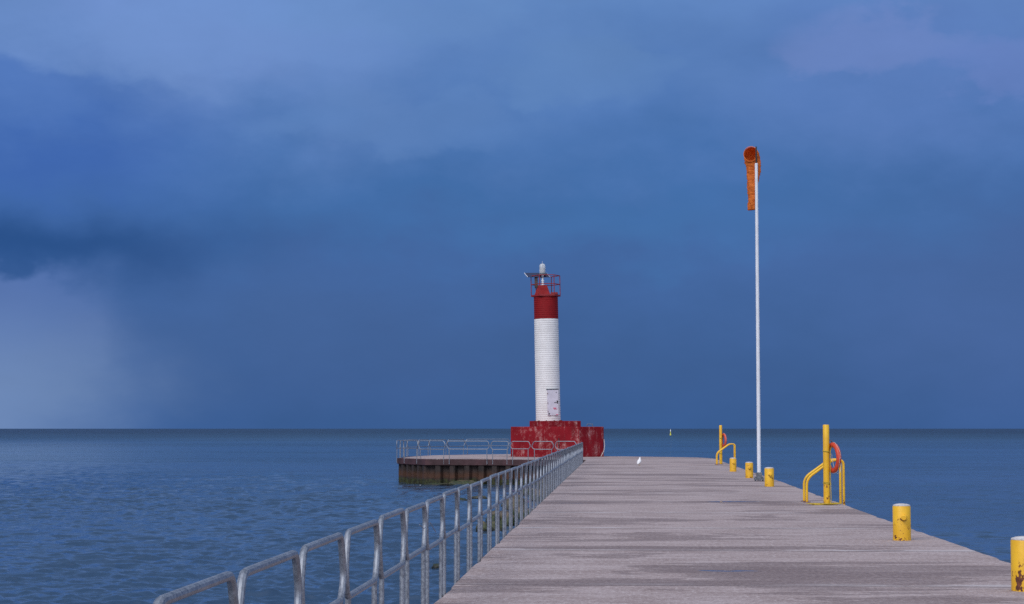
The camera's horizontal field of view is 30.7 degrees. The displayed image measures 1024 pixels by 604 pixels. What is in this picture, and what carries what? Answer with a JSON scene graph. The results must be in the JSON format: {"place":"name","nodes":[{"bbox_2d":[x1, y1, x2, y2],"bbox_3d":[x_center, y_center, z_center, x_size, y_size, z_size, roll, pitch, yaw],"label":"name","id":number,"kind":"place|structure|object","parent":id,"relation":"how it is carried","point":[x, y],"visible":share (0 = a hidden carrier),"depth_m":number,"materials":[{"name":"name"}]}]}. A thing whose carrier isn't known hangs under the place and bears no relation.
{"place":"outdoors","nodes":[
{"label":"outdoors","id":0,"kind":"place"},
{"bbox_2d":[0,429,1023,603],"bbox_3d":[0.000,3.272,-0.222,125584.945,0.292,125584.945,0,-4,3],"label":"water","id":1,"kind":"structure","parent":0,"point":[118,516],"depth_m":91.64,"materials":[{"name":"blue liquid"}]},
{"bbox_2d":[431,563,438,568],"bbox_3d":[-1.751,6.281,44.041,0.333,0.200,0.311,0,-4,3],"label":"rock","id":2,"kind":"object","parent":1,"relation":"in","point":[435,565],"visible":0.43,"depth_m":43.95,"materials":[{"name":"grey stone"}]},
{"bbox_2d":[424,483,448,485],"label":"rock","id":3,"kind":"object","parent":1,"relation":"in","point":[441,484],"visible":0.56,"depth_m":107.81,"materials":[{"name":"green stone"}]},
{"bbox_2d":[448,480,475,485],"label":"rock","id":4,"kind":"object","parent":1,"relation":"in","point":[461,482],"visible":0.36,"depth_m":107.59,"materials":[{"name":"green stone"}]},
{"bbox_2d":[472,496,486,498],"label":"rock","id":5,"kind":"object","parent":1,"relation":"in","point":[476,497],"visible":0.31,"depth_m":86.54,"materials":[{"name":"green stone"}]},
{"bbox_2d":[476,521,493,531],"bbox_3d":[-0.874,7.340,59.592,0.535,0.659,0.530,-2,-4,27],"label":"rock","id":6,"kind":"object","parent":1,"relation":"in","point":[484,526],"visible":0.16,"depth_m":59.41,"materials":[{"name":"green stone"}]},
{"bbox_2d":[486,511,494,521],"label":"rock","id":7,"kind":"object","parent":1,"relation":"in","point":[493,514],"visible":0.05,"depth_m":65.28,"materials":[{"name":"stone"}]},
{"bbox_2d":[397,455,584,484],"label":"sheet pile wall","id":8,"kind":"structure","parent":1,"relation":"in","point":[424,471],"depth_m":109.17,"materials":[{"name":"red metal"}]},
{"bbox_2d":[396,439,575,464],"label":"platform railing","id":9,"kind":"object","parent":8,"relation":"on","point":[430,449],"visible":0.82,"depth_m":109.83,"materials":[{"name":"metal"}]},
{"bbox_2d":[492,521,501,530],"bbox_3d":[-0.484,7.381,60.278,0.580,0.600,0.519,0,-4,3],"label":"rock","id":10,"kind":"object","parent":1,"relation":"in","point":[493,524],"visible":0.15,"depth_m":60.10,"materials":[{"name":"green stone"}]},
{"bbox_2d":[493,511,514,525],"bbox_3d":[-0.246,7.472,62.681,0.839,0.929,0.930,0,-4,5],"label":"rock","id":11,"kind":"object","parent":1,"relation":"in","point":[507,518],"visible":0.12,"depth_m":62.40,"materials":[{"name":"grey stone"}]},
{"bbox_2d":[506,499,524,509],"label":"rock","id":12,"kind":"object","parent":1,"relation":"in","point":[507,504],"visible":0.14,"depth_m":75.12,"materials":[{"name":"grey stone"}]},
{"bbox_2d":[513,505,532,518],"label":"rock","id":13,"kind":"object","parent":1,"relation":"in","point":[519,511],"visible":0.1,"depth_m":66.80,"materials":[{"name":"grey stone"}]},
{"bbox_2d":[532,489,550,498],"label":"rock","id":14,"kind":"object","parent":1,"relation":"in","point":[539,493],"visible":0.11,"depth_m":85.58,"materials":[{"name":"grey stone"}]},
{"bbox_2d":[406,454,1023,603],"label":"pier","id":15,"kind":"structure","parent":1,"relation":"in","point":[630,530],"depth_m":27.04,"materials":[{"name":"concrete"}]},
{"bbox_2d":[153,442,582,603],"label":"pier railing","id":16,"kind":"object","parent":15,"relation":"attached to","point":[566,462],"visible":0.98,"depth_m":18.43,"materials":[{"name":"metal"}]},
{"bbox_2d":[511,263,604,456],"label":"lighthouse","id":17,"kind":"object","parent":15,"relation":"on","point":[548,424],"visible":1,"depth_m":119.22,"materials":[{"name":"red paint"}]},
{"bbox_2d":[546,389,558,414],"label":"door","id":18,"kind":"structure","parent":17,"relation":"in","point":[552,394],"depth_m":119.13,"materials":[{"name":"white paint"}]},
{"bbox_2d":[719,425,722,463],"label":"life ring post","id":19,"kind":"object","parent":15,"relation":"on","point":[720,444],"visible":0.99,"depth_m":93.23,"materials":[{"name":"yellow metal"}]},
{"bbox_2d":[722,433,726,446],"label":"life ring","id":20,"kind":"object","parent":19,"relation":"hanging from","point":[725,438],"visible":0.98,"depth_m":93.07,"materials":[{"name":"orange plastic"}]},
{"bbox_2d":[715,443,735,464],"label":"pier ladder","id":21,"kind":"object","parent":15,"relation":"attached to","point":[724,447],"visible":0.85,"depth_m":92.00,"materials":[{"name":"yellow metal"}]},
{"bbox_2d":[730,458,735,471],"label":"bollard","id":22,"kind":"object","parent":15,"relation":"on","point":[732,464],"visible":1,"depth_m":77.16,"materials":[{"name":"yellow metal"}]},
{"bbox_2d":[745,462,752,477],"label":"bollard","id":23,"kind":"object","parent":15,"relation":"on","point":[748,469],"visible":0.98,"depth_m":67.15,"materials":[{"name":"yellow metal"}]},
{"bbox_2d":[754,146,763,480],"bbox_3d":[8.379,0.374,63.553,0.322,11.450,0.320,0,-4,3],"label":"windsock pole","id":24,"kind":"object","parent":15,"relation":"on","point":[758,477],"visible":1,"depth_m":63.46,"materials":[{"name":"white metal"}]},
{"bbox_2d":[743,146,760,210],"bbox_3d":[8.277,-4.252,64.164,0.610,2.182,0.599,0,-4,3],"label":"windsock","id":25,"kind":"object","parent":24,"relation":"hanging from","point":[749,157],"visible":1,"depth_m":64.07,"materials":[{"name":"orange fabric"}]},
{"bbox_2d":[764,467,773,486],"bbox_3d":[7.904,5.385,57.334,0.294,0.607,0.384,-2,-4,24],"label":"bollard","id":26,"kind":"object","parent":15,"relation":"on","point":[769,475],"visible":0.99,"depth_m":57.25,"materials":[{"name":"yellow metal"}]},
{"bbox_2d":[803,458,844,504],"bbox_3d":[7.560,5.536,45.268,1.001,3.451,0.846,0,-4,3],"label":"pier ladder","id":27,"kind":"object","parent":15,"relation":"attached to","point":[809,475],"visible":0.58,"depth_m":45.02,"materials":[{"name":"yellow metal"}]},
{"bbox_2d":[822,425,831,502],"bbox_3d":[7.361,3.809,43.540,0.287,1.882,0.225,0,-4,3],"label":"life ring post","id":28,"kind":"object","parent":15,"relation":"on","point":[826,473],"visible":1,"depth_m":43.48,"materials":[{"name":"yellow metal"}]},
{"bbox_2d":[806,447,840,504],"bbox_3d":[7.264,4.051,43.459,0.811,1.360,0.203,0,-4,3],"label":"throw line","id":29,"kind":"object","parent":28,"relation":"attached to","point":[830,503],"visible":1,"depth_m":43.36,"materials":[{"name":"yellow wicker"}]},
{"bbox_2d":[829,442,840,472],"bbox_3d":[7.503,3.640,43.553,0.116,0.733,0.733,1,-1,-17],"label":"life ring","id":30,"kind":"object","parent":28,"relation":"hanging from","point":[835,446],"visible":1,"depth_m":43.30,"materials":[{"name":"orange plastic"}]},
{"bbox_2d":[892,503,910,540],"bbox_3d":[6.211,3.517,29.751,0.288,0.595,0.377,-2,-4,28],"label":"bollard","id":31,"kind":"object","parent":15,"relation":"on","point":[901,521],"visible":1,"depth_m":29.67,"materials":[{"name":"yellow metal"}]},
{"bbox_2d":[1010,536,1023,591],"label":"bollard","id":32,"kind":"object","parent":15,"relation":"on","point":[1017,561],"visible":1,"depth_m":20.42,"materials":[{"name":"yellow metal"}]},
{"bbox_2d":[0,0,1023,428],"label":"sky","id":33,"kind":"structure","parent":0,"point":[215,214],"materials":[{"name":"blue"}]}
]}

